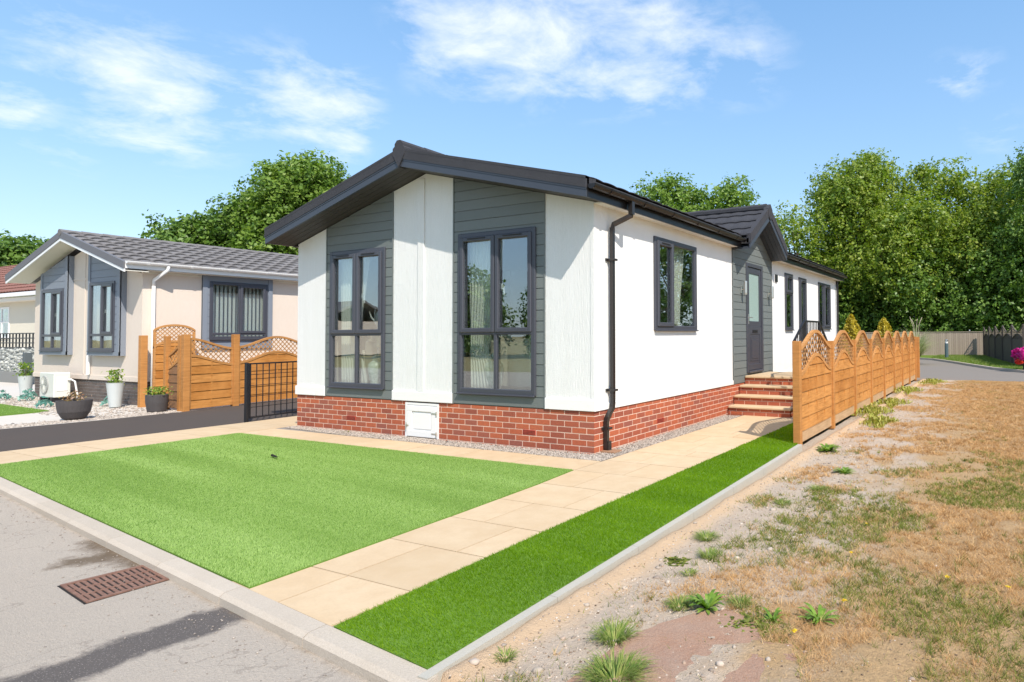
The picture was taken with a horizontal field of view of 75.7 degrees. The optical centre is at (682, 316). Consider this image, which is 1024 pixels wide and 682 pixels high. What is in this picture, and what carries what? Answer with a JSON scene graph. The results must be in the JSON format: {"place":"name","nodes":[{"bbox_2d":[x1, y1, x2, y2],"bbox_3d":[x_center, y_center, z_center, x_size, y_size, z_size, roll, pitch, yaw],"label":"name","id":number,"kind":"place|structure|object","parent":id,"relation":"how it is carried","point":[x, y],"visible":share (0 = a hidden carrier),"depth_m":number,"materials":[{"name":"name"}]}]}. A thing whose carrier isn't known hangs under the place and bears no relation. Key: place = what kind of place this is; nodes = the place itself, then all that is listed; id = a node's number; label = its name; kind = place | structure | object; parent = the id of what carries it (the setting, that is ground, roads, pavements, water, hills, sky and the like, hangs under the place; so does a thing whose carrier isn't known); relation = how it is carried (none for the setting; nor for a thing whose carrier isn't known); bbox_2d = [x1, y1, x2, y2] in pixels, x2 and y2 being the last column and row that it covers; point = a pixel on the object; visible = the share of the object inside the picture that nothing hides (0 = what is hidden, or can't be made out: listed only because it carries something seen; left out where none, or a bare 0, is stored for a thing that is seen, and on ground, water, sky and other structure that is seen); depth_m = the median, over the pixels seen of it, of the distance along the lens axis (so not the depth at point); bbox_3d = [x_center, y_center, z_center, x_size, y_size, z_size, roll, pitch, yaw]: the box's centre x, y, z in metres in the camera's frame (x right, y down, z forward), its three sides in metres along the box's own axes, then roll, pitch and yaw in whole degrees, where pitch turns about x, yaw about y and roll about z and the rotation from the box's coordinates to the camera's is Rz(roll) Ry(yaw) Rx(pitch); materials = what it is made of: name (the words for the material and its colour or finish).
{"place":"outdoors","nodes":[
{"label":"outdoors","id":0,"kind":"place"},
{"bbox_2d":[0,399,296,451],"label":"driveway","id":1,"kind":"structure","parent":0,"point":[18,438],"depth_m":10.60,"materials":[{"name":"grey asphalt"}]},
{"bbox_2d":[0,382,296,428],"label":"neighbour paving","id":2,"kind":"structure","parent":0,"point":[12,389],"depth_m":12.73,"materials":[{"name":"grey concrete"}]},
{"bbox_2d":[0,346,34,383],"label":"gabion wall","id":3,"kind":"structure","parent":2,"relation":"on","point":[10,359],"depth_m":21.44,"materials":[{"name":"stone"}]},
{"bbox_2d":[0,333,34,347],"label":"metal railing","id":4,"kind":"object","parent":3,"relation":"on","point":[19,338],"visible":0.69,"depth_m":21.38,"materials":[{"name":"black metal"}]},
{"bbox_2d":[12,362,33,394],"bbox_3d":[-16.921,1.591,16.235,0.531,0.880,0.425,-1,-2,27],"label":"plant pot","id":5,"kind":"object","parent":2,"relation":"on","point":[25,379],"visible":0.88,"depth_m":16.19,"materials":[{"name":"grey ceramic"}]},
{"bbox_2d":[0,403,48,415],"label":"artificial lawn","id":6,"kind":"structure","parent":2,"relation":"on","point":[6,410],"depth_m":12.80,"materials":[{"name":"green plastic"}]},
{"bbox_2d":[0,397,176,428],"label":"gravel","id":7,"kind":"structure","parent":2,"relation":"on","point":[100,417],"depth_m":12.37,"materials":[{"name":"grey gravel"}]},
{"bbox_2d":[39,372,77,401],"bbox_3d":[-14.654,1.641,14.809,0.957,0.670,0.408,-1,-2,27],"label":"air conditioner","id":8,"kind":"object","parent":7,"relation":"on","point":[53,386],"visible":0.95,"depth_m":14.67,"materials":[{"name":"metal"}]},
{"bbox_2d":[55,390,92,419],"bbox_3d":[-11.065,1.600,11.475,0.500,0.519,0.500,-1,-2,27],"label":"bowl planter","id":9,"kind":"object","parent":7,"relation":"on","point":[71,408],"visible":1,"depth_m":11.35,"materials":[{"name":"grey ceramic"}]},
{"bbox_2d":[134,386,173,411],"bbox_3d":[-10.490,1.629,12.600,0.527,0.515,0.530,0,-2,-2],"label":"barrel planter","id":10,"kind":"object","parent":7,"relation":"on","point":[157,400],"visible":1,"depth_m":12.49,"materials":[{"name":"grey ceramic"}]},
{"bbox_2d":[101,369,124,406],"bbox_3d":[-12.079,1.510,13.426,0.399,0.821,0.444,-1,-2,27],"label":"plant pot","id":11,"kind":"object","parent":2,"relation":"on","point":[115,388],"visible":1,"depth_m":13.38,"materials":[{"name":"white ceramic"}]},
{"bbox_2d":[5,229,297,404],"bbox_3d":[-11.510,0.160,20.511,6.282,4.108,13.232,-1,-2,27],"label":"cream bungalow","id":12,"kind":"object","parent":2,"relation":"on","point":[153,283],"visible":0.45,"depth_m":15.01,"materials":[{"name":"beige paint"}]},
{"bbox_2d":[39,289,63,350],"bbox_3d":[-15.482,0.086,15.507,1.194,1.514,0.115,-1,-2,27],"label":"window","id":13,"kind":"structure","parent":12,"relation":"in","point":[53,334],"depth_m":15.48,"materials":[{"name":"plastic"}]},
{"bbox_2d":[56,294,60,347],"bbox_3d":[-15.380,0.081,15.710,1.150,1.430,0.063,-1,-2,27],"label":"vertical blind","id":14,"kind":"object","parent":12,"relation":"hanging from","point":[57,338],"visible":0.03,"depth_m":15.82,"materials":[{"name":"white fabric"}]},
{"bbox_2d":[86,281,115,351],"bbox_3d":[-13.220,-0.001,14.376,1.194,1.594,0.115,-1,-2,27],"label":"window","id":15,"kind":"structure","parent":12,"relation":"in","point":[103,289],"depth_m":14.35,"materials":[{"name":"plastic"}]},
{"bbox_2d":[106,286,111,347],"bbox_3d":[-13.119,-0.006,14.578,1.150,1.510,0.063,-1,-2,27],"label":"vertical blind","id":16,"kind":"object","parent":12,"relation":"attached to","point":[108,341],"visible":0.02,"depth_m":14.67,"materials":[{"name":"white fabric"}]},
{"bbox_2d":[213,285,262,335],"bbox_3d":[-11.051,-0.142,15.594,0.063,1.310,1.280,-1,-2,27],"label":"vertical blind","id":17,"kind":"object","parent":12,"relation":"attached to","point":[229,312],"visible":0.59,"depth_m":15.52,"materials":[{"name":"white fabric"}]},
{"bbox_2d":[209,281,267,339],"bbox_3d":[-10.911,-0.135,15.524,0.115,1.394,1.324,-1,-2,27],"label":"window","id":18,"kind":"structure","parent":12,"relation":"in","point":[240,286],"depth_m":15.52,"materials":[{"name":"plastic"}]},
{"bbox_2d":[152,324,195,392],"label":"arched gate","id":19,"kind":"structure","parent":2,"relation":"on","point":[157,366],"depth_m":13.78,"materials":[{"name":"orange wood"}]},
{"bbox_2d":[137,334,297,411],"bbox_3d":[-9.725,1.216,15.266,1.898,1.580,4.956,-1,-2,27],"label":"boundary fence","id":20,"kind":"object","parent":2,"relation":"on","point":[194,381],"visible":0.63,"depth_m":13.46,"materials":[{"name":"orange wood"}]},
{"bbox_2d":[0,494,368,681],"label":"road","id":21,"kind":"structure","parent":0,"point":[31,625],"depth_m":3.27,"materials":[{"name":"grey asphalt"}]},
{"bbox_2d":[57,565,168,604],"bbox_3d":[-3.512,1.720,3.912,0.507,0.153,0.426,-1,-2,33],"label":"drain grate","id":22,"kind":"object","parent":21,"relation":"in","point":[94,589],"visible":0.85,"depth_m":3.89,"materials":[{"name":"metal"}]},
{"bbox_2d":[0,496,325,681],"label":"road grit","id":23,"kind":"object","parent":21,"relation":"on","point":[137,598],"visible":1,"depth_m":3.60,"materials":[{"name":"grey gravel"}]},
{"bbox_2d":[244,361,298,422],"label":"driveway gate","id":24,"kind":"structure","parent":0,"point":[247,394],"depth_m":11.23,"materials":[{"name":"black metal"}]},
{"bbox_2d":[0,415,792,626],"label":"paving","id":25,"kind":"structure","parent":0,"point":[329,592],"depth_m":5.41,"materials":[{"name":"stone"}]},
{"bbox_2d":[0,433,572,588],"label":"artificial lawn","id":26,"kind":"structure","parent":25,"relation":"on","point":[249,511],"depth_m":5.90,"materials":[{"name":"green plastic"}]},
{"bbox_2d":[728,372,792,417],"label":"entrance steps","id":27,"kind":"structure","parent":25,"relation":"on","point":[768,394],"depth_m":11.59,"materials":[{"name":"red brick"}]},
{"bbox_2d":[793,320,827,363],"bbox_3d":[2.611,0.854,12.517,0.044,1.552,2.724,-1,-2,27],"label":"handrail","id":28,"kind":"object","parent":27,"relation":"on","point":[802,328],"visible":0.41,"depth_m":12.21,"materials":[{"name":"black metal"}]},
{"bbox_2d":[0,0,1023,330],"label":"sky","id":29,"kind":"structure","parent":0,"point":[112,112],"materials":[{"name":"blue"}]},
{"bbox_2d":[284,415,739,461],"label":"gravel","id":30,"kind":"structure","parent":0,"point":[632,446],"depth_m":8.63,"materials":[{"name":"grey gravel"}]},
{"bbox_2d":[441,379,1023,681],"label":"rough ground","id":31,"kind":"structure","parent":0,"point":[887,672],"depth_m":3.73,"materials":[{"name":"soil"}]},
{"bbox_2d":[493,645,518,662],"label":"weed","id":32,"kind":"object","parent":31,"relation":"on","point":[508,655],"visible":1,"depth_m":2.94,"materials":[{"name":"green plant"}]},
{"bbox_2d":[332,422,796,669],"bbox_3d":[2.934,1.766,11.699,0.823,0.069,19.659,-1,-2,27],"label":"artificial turf strip","id":33,"kind":"object","parent":31,"relation":"on","point":[431,624],"visible":0.77,"depth_m":3.93,"materials":[{"name":"green plastic"}]},
{"bbox_2d":[584,615,645,647],"bbox_3d":[-0.343,1.560,3.103,0.307,0.064,0.311,-1,-2,27],"label":"weed","id":34,"kind":"object","parent":31,"relation":"on","point":[613,630],"visible":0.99,"depth_m":3.13,"materials":[{"name":"green plant"}]},
{"bbox_2d":[663,556,690,565],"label":"weed","id":35,"kind":"object","parent":31,"relation":"on","point":[677,559],"visible":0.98,"depth_m":4.19,"materials":[{"name":"green plant"}]},
{"bbox_2d":[660,594,695,610],"bbox_3d":[-0.012,1.581,3.477,0.227,0.048,0.228,0,-2,-13],"label":"weed","id":36,"kind":"object","parent":31,"relation":"on","point":[684,604],"visible":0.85,"depth_m":3.50,"materials":[{"name":"green plant"}]},
{"bbox_2d":[567,609,796,681],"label":"concrete pad","id":37,"kind":"object","parent":31,"relation":"on","point":[684,632],"visible":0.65,"depth_m":3.03,"materials":[{"name":"concrete"}]},
{"bbox_2d":[570,645,658,681],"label":"weed","id":38,"kind":"object","parent":37,"relation":"on","point":[613,667],"visible":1,"depth_m":2.76,"materials":[{"name":"green plant"}]},
{"bbox_2d":[719,605,786,638],"bbox_3d":[0.331,1.575,3.247,0.475,0.019,0.474,-1,-2,27],"label":"weed","id":39,"kind":"object","parent":37,"relation":"on","point":[745,621],"visible":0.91,"depth_m":3.25,"materials":[{"name":"plant"}]},
{"bbox_2d":[686,589,725,614],"bbox_3d":[0.128,1.556,3.436,0.224,0.075,0.210,0,-2,3],"label":"weed","id":40,"kind":"object","parent":31,"relation":"on","point":[710,600],"visible":1,"depth_m":3.45,"materials":[{"name":"green plant"}]},
{"bbox_2d":[692,529,721,541],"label":"weed","id":41,"kind":"object","parent":31,"relation":"on","point":[706,534],"visible":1,"depth_m":4.66,"materials":[{"name":"green plant"}]},
{"bbox_2d":[695,546,722,559],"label":"weed","id":42,"kind":"object","parent":31,"relation":"on","point":[713,550],"visible":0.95,"depth_m":4.27,"materials":[{"name":"green plant"}]},
{"bbox_2d":[449,385,1010,681],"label":"pebbles","id":43,"kind":"object","parent":31,"relation":"on","point":[476,661],"visible":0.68,"depth_m":3.88,"materials":[{"name":"gravel"}]},
{"bbox_2d":[723,594,759,608],"bbox_3d":[0.321,1.573,3.472,0.219,0.042,0.207,-1,-2,27],"label":"weed","id":44,"kind":"object","parent":31,"relation":"on","point":[732,603],"visible":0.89,"depth_m":3.48,"materials":[{"name":"green plant"}]},
{"bbox_2d":[461,380,1023,681],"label":"green grass","id":45,"kind":"structure","parent":31,"relation":"on","point":[872,528],"depth_m":4.26,"materials":[{"name":"green plant"}]},
{"bbox_2d":[475,400,1023,681],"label":"soil crumbs","id":46,"kind":"object","parent":31,"relation":"on","point":[924,677],"visible":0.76,"depth_m":3.69,"materials":[{"name":"brown soil"}]},
{"bbox_2d":[798,602,840,624],"bbox_3d":[0.705,1.550,3.271,0.220,0.065,0.201,-1,-2,27],"label":"weed","id":47,"kind":"object","parent":31,"relation":"on","point":[812,612],"visible":0.93,"depth_m":3.29,"materials":[{"name":"green plant"}]},
{"bbox_2d":[792,330,919,446],"bbox_3d":[4.680,1.109,14.769,0.176,1.570,14.330,-1,-2,27],"label":"garden fence","id":48,"kind":"object","parent":31,"relation":"on","point":[831,391],"visible":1,"depth_m":10.82,"materials":[{"name":"orange wood"}]},
{"bbox_2d":[852,405,894,417],"bbox_3d":[3.496,1.701,11.649,0.634,0.162,1.661,-2,-2,35],"label":"weed","id":49,"kind":"object","parent":31,"relation":"on","point":[874,410],"visible":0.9,"depth_m":11.59,"materials":[{"name":"plant"}]},
{"bbox_2d":[859,414,900,428],"bbox_3d":[3.299,1.701,10.567,0.524,0.165,1.274,-1,-2,35],"label":"weed","id":50,"kind":"object","parent":31,"relation":"on","point":[881,421],"visible":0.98,"depth_m":10.48,"materials":[{"name":"green plant"}]},
{"bbox_2d":[868,397,912,408],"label":"weed","id":51,"kind":"object","parent":31,"relation":"on","point":[890,402],"visible":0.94,"depth_m":13.17,"materials":[{"name":"plant"}]},
{"bbox_2d":[893,385,922,394],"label":"weed","id":52,"kind":"object","parent":31,"relation":"on","point":[907,389],"visible":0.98,"depth_m":15.84,"materials":[{"name":"green plant"}]},
{"bbox_2d":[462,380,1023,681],"bbox_3d":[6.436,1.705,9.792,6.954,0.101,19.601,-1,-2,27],"label":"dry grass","id":53,"kind":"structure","parent":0,"point":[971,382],"depth_m":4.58,"materials":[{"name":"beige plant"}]},
{"bbox_2d":[803,381,912,443],"bbox_3d":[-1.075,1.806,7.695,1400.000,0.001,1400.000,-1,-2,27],"label":"ground","id":54,"kind":"structure","parent":0,"point":[821,432],"depth_m":10.84,"materials":[{"name":"beige soil"}]},
{"bbox_2d":[0,265,35,346],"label":"red roofed bungalow","id":55,"kind":"object","parent":54,"relation":"on","point":[21,314],"visible":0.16,"depth_m":26.94,"materials":[{"name":"paint"}]},
{"bbox_2d":[0,307,9,337],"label":"window","id":56,"kind":"structure","parent":55,"relation":"in","point":[2,322],"depth_m":27.82,"materials":[{"name":"white plastic"}]},
{"bbox_2d":[0,230,48,336],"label":"tree","id":57,"kind":"object","parent":54,"relation":"on","point":[18,250],"visible":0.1,"depth_m":44.56,"materials":[{"name":"green plant"}]},
{"bbox_2d":[137,206,237,246],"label":"tree","id":58,"kind":"object","parent":54,"relation":"on","point":[184,230],"visible":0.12,"depth_m":43.41,"materials":[{"name":"green plant"}]},
{"bbox_2d":[0,477,437,681],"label":"kerb","id":59,"kind":"structure","parent":54,"relation":"on","point":[359,657],"depth_m":3.51,"materials":[{"name":"concrete"}]},
{"bbox_2d":[195,189,290,253],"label":"tree","id":60,"kind":"object","parent":54,"relation":"on","point":[224,216],"visible":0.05,"depth_m":43.49,"materials":[{"name":"green plant"}]},
{"bbox_2d":[224,179,307,253],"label":"tree","id":61,"kind":"object","parent":54,"relation":"on","point":[253,211],"visible":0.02,"depth_m":43.81,"materials":[{"name":"green plant"}]},
{"bbox_2d":[225,147,350,254],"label":"tree","id":62,"kind":"object","parent":54,"relation":"on","point":[286,187],"visible":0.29,"depth_m":43.08,"materials":[{"name":"green plant"}]},
{"bbox_2d":[264,140,847,454],"bbox_3d":[-0.802,-0.155,14.726,6.518,4.268,13.672,-1,-2,27],"label":"mobile home","id":63,"kind":"object","parent":54,"relation":"on","point":[578,286],"visible":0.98,"depth_m":9.10,"materials":[{"name":"white paint"}]},
{"bbox_2d":[341,256,370,382],"bbox_3d":[-5.148,-0.009,9.961,0.724,2.131,0.060,-1,-2,27],"label":"curtain","id":64,"kind":"object","parent":63,"relation":"hanging from","point":[347,358],"visible":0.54,"depth_m":10.02,"materials":[{"name":"white fabric"}]},
{"bbox_2d":[327,247,385,389],"bbox_3d":[-5.004,0.033,9.706,1.274,2.134,0.122,-1,-2,27],"label":"window","id":65,"kind":"structure","parent":63,"relation":"in","point":[356,255],"depth_m":9.68,"materials":[{"name":"plastic"}]},
{"bbox_2d":[362,328,380,382],"bbox_3d":[-4.489,0.655,10.424,1.495,0.940,0.850,-1,-2,27],"label":"sofa","id":66,"kind":"object","parent":63,"relation":"on","point":[369,351],"visible":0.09,"depth_m":10.26,"materials":[{"name":"fabric"}]},
{"bbox_2d":[368,354,380,383],"bbox_3d":[-4.774,0.820,9.819,0.235,0.500,0.235,-1,-2,27],"label":"lidded vase","id":67,"kind":"object","parent":63,"relation":"on","point":[374,369],"visible":0.77,"depth_m":9.74,"materials":[{"name":"white ceramic"}]},
{"bbox_2d":[369,309,380,359],"bbox_3d":[-4.768,0.471,9.891,0.419,1.201,0.178,-2,-2,49],"label":"branching ornament","id":68,"kind":"object","parent":63,"relation":"on","point":[375,320],"visible":0.43,"depth_m":9.88,"materials":[{"name":"white plastic"}]},
{"bbox_2d":[406,404,436,438],"bbox_3d":[-3.723,1.497,9.032,0.620,0.452,0.076,-1,-2,27],"label":"hatch door","id":69,"kind":"structure","parent":63,"relation":"in","point":[421,419],"depth_m":9.02,"materials":[{"name":"white plastic"}]},
{"bbox_2d":[470,239,504,387],"bbox_3d":[-2.689,-0.085,8.731,0.664,2.182,0.060,-1,-2,27],"label":"curtain","id":70,"kind":"object","parent":63,"relation":"hanging from","point":[480,355],"visible":0.68,"depth_m":8.78,"materials":[{"name":"white fabric"}]},
{"bbox_2d":[485,351,503,387],"bbox_3d":[-2.611,0.746,8.759,0.263,0.560,0.263,-1,-2,27],"label":"lidded vase","id":71,"kind":"object","parent":63,"relation":"on","point":[489,371],"visible":0.36,"depth_m":8.66,"materials":[{"name":"white ceramic"}]},
{"bbox_2d":[456,227,536,397],"bbox_3d":[-2.496,-0.054,8.451,1.364,2.204,0.122,-1,-2,27],"label":"window","id":72,"kind":"structure","parent":63,"relation":"in","point":[495,237],"depth_m":8.42,"materials":[{"name":"plastic"}]},
{"bbox_2d":[490,326,529,389],"bbox_3d":[-2.120,0.606,9.238,1.795,0.940,0.850,-1,-2,27],"label":"sofa","id":73,"kind":"object","parent":63,"relation":"on","point":[515,358],"visible":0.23,"depth_m":8.88,"materials":[{"name":"fabric"}]},
{"bbox_2d":[667,247,683,325],"bbox_3d":[-0.102,-0.471,10.050,0.060,1.431,0.550,-1,-2,27],"label":"curtain","id":74,"kind":"object","parent":63,"relation":"hanging from","point":[678,260],"visible":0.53,"depth_m":10.05,"materials":[{"name":"white fabric"}]},
{"bbox_2d":[653,236,698,330],"bbox_3d":[-0.102,-0.467,9.730,0.122,1.379,1.414,-1,-2,27],"label":"window","id":75,"kind":"structure","parent":63,"relation":"in","point":[657,241],"depth_m":9.54,"materials":[{"name":"plastic"}]},
{"bbox_2d":[748,267,761,370],"bbox_3d":[1.463,0.043,12.804,0.110,2.055,0.790,-1,-2,27],"label":"door","id":76,"kind":"structure","parent":63,"relation":"in","point":[754,275],"depth_m":12.83,"materials":[{"name":"plastic"}]},
{"bbox_2d":[784,273,794,330],"bbox_3d":[2.514,-0.349,14.950,0.122,1.349,0.614,-1,-2,27],"label":"window","id":77,"kind":"structure","parent":63,"relation":"in","point":[787,276],"depth_m":15.08,"materials":[{"name":"glass"}]},
{"bbox_2d":[798,277,806,340],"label":"window","id":78,"kind":"structure","parent":63,"relation":"in","point":[800,280],"depth_m":15.97,"materials":[{"name":"glass"}]},
{"bbox_2d":[818,282,831,329],"bbox_3d":[4.043,-0.294,18.003,0.122,1.309,1.344,-1,-2,27],"label":"window","id":79,"kind":"structure","parent":63,"relation":"in","point":[825,288],"depth_m":17.96,"materials":[{"name":"glass"}]},
{"bbox_2d":[417,444,801,681],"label":"path edging","id":80,"kind":"object","parent":54,"relation":"on","point":[499,633],"visible":0.56,"depth_m":3.92,"materials":[{"name":"concrete"}]},
{"bbox_2d":[629,167,728,211],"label":"tree","id":81,"kind":"object","parent":54,"relation":"on","point":[661,189],"visible":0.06,"depth_m":41.87,"materials":[{"name":"green plant"}]},
{"bbox_2d":[663,183,724,211],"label":"tree","id":82,"kind":"object","parent":54,"relation":"on","point":[701,206],"visible":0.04,"depth_m":41.33,"materials":[{"name":"green plant"}]},
{"bbox_2d":[694,171,782,232],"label":"tree","id":83,"kind":"object","parent":54,"relation":"on","point":[729,194],"visible":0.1,"depth_m":41.49,"materials":[{"name":"green plant"}]},
{"bbox_2d":[773,196,862,319],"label":"tree","id":84,"kind":"object","parent":54,"relation":"on","point":[811,230],"visible":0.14,"depth_m":45.52,"materials":[{"name":"green plant"}]},
{"bbox_2d":[813,251,892,331],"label":"tree","id":85,"kind":"object","parent":54,"relation":"on","point":[858,315],"visible":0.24,"depth_m":45.52,"materials":[{"name":"green plant"}]},
{"bbox_2d":[786,145,956,330],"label":"tree","id":86,"kind":"object","parent":54,"relation":"on","point":[848,193],"visible":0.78,"depth_m":44.98,"materials":[{"name":"green plant"}]},
{"bbox_2d":[815,227,937,342],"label":"tree","id":87,"kind":"object","parent":54,"relation":"on","point":[897,324],"visible":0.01,"depth_m":46.61,"materials":[{"name":"green plant"}]},
{"bbox_2d":[851,233,984,349],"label":"tree","id":88,"kind":"object","parent":54,"relation":"on","point":[905,320],"visible":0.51,"depth_m":43.32,"materials":[{"name":"green plant"}]},
{"bbox_2d":[856,153,1011,352],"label":"tree","id":89,"kind":"object","parent":54,"relation":"on","point":[922,176],"visible":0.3,"depth_m":44.93,"materials":[{"name":"green plant"}]},
{"bbox_2d":[914,229,1023,353],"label":"tree","id":90,"kind":"object","parent":54,"relation":"on","point":[984,315],"visible":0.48,"depth_m":41.66,"materials":[{"name":"green plant"}]},
{"bbox_2d":[917,215,1023,351],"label":"tree","id":91,"kind":"object","parent":54,"relation":"on","point":[962,293],"visible":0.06,"depth_m":42.76,"materials":[{"name":"green plant"}]},
{"bbox_2d":[933,155,1023,314],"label":"tree","id":92,"kind":"object","parent":54,"relation":"on","point":[979,192],"visible":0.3,"depth_m":44.53,"materials":[{"name":"green plant"}]},
{"bbox_2d":[979,141,1023,302],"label":"tree","id":93,"kind":"object","parent":54,"relation":"on","point":[1016,232],"visible":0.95,"depth_m":40.75,"materials":[{"name":"green plant"}]},
{"bbox_2d":[989,280,1023,332],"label":"tree","id":94,"kind":"object","parent":54,"relation":"on","point":[1014,311],"visible":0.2,"depth_m":41.78,"materials":[{"name":"green plant"}]},
{"bbox_2d":[912,359,1023,381],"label":"road","id":95,"kind":"structure","parent":0,"point":[934,369],"depth_m":23.13,"materials":[{"name":"grey asphalt"}]},
{"bbox_2d":[839,314,863,353],"bbox_3d":[5.923,0.984,21.989,1.300,2.206,1.237,-1,-2,27],"label":"golden conifer","id":96,"kind":"object","parent":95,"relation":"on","point":[851,328],"visible":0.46,"depth_m":21.92,"materials":[{"name":"yellow plant"}]},
{"bbox_2d":[874,317,894,346],"bbox_3d":[7.941,1.075,24.719,1.386,2.150,1.378,-1,-2,27],"label":"golden conifer","id":97,"kind":"object","parent":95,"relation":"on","point":[883,327],"visible":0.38,"depth_m":24.62,"materials":[{"name":"yellow plant"}]},
{"bbox_2d":[899,318,939,356],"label":"pampas grass","id":98,"kind":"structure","parent":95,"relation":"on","point":[923,347],"depth_m":29.63,"materials":[{"name":"plant"}]},
{"bbox_2d":[920,358,1023,372],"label":"kerb","id":99,"kind":"structure","parent":95,"relation":"on","point":[988,367],"depth_m":27.12,"materials":[{"name":"concrete"}]},
{"bbox_2d":[920,353,1022,369],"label":"grass verge","id":100,"kind":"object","parent":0,"point":[927,356],"depth_m":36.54,"materials":[{"name":"plant"}]},
{"bbox_2d":[840,331,982,354],"bbox_3d":[5.516,1.875,43.641,27.861,1.500,0.179,-1,-2,19],"label":"grey fence","id":101,"kind":"object","parent":100,"relation":"on","point":[960,346],"visible":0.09,"depth_m":39.74,"materials":[{"name":"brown wood"}]},
{"bbox_2d":[983,324,1023,365],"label":"dark lattice fence","id":102,"kind":"object","parent":100,"relation":"on","point":[1001,344],"visible":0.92,"depth_m":31.08,"materials":[{"name":"grey wood"}]},
{"bbox_2d":[1011,347,1023,369],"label":"flowering bush","id":103,"kind":"object","parent":100,"relation":"on","point":[1018,353],"visible":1,"depth_m":23.63,"materials":[{"name":"pink plant"}]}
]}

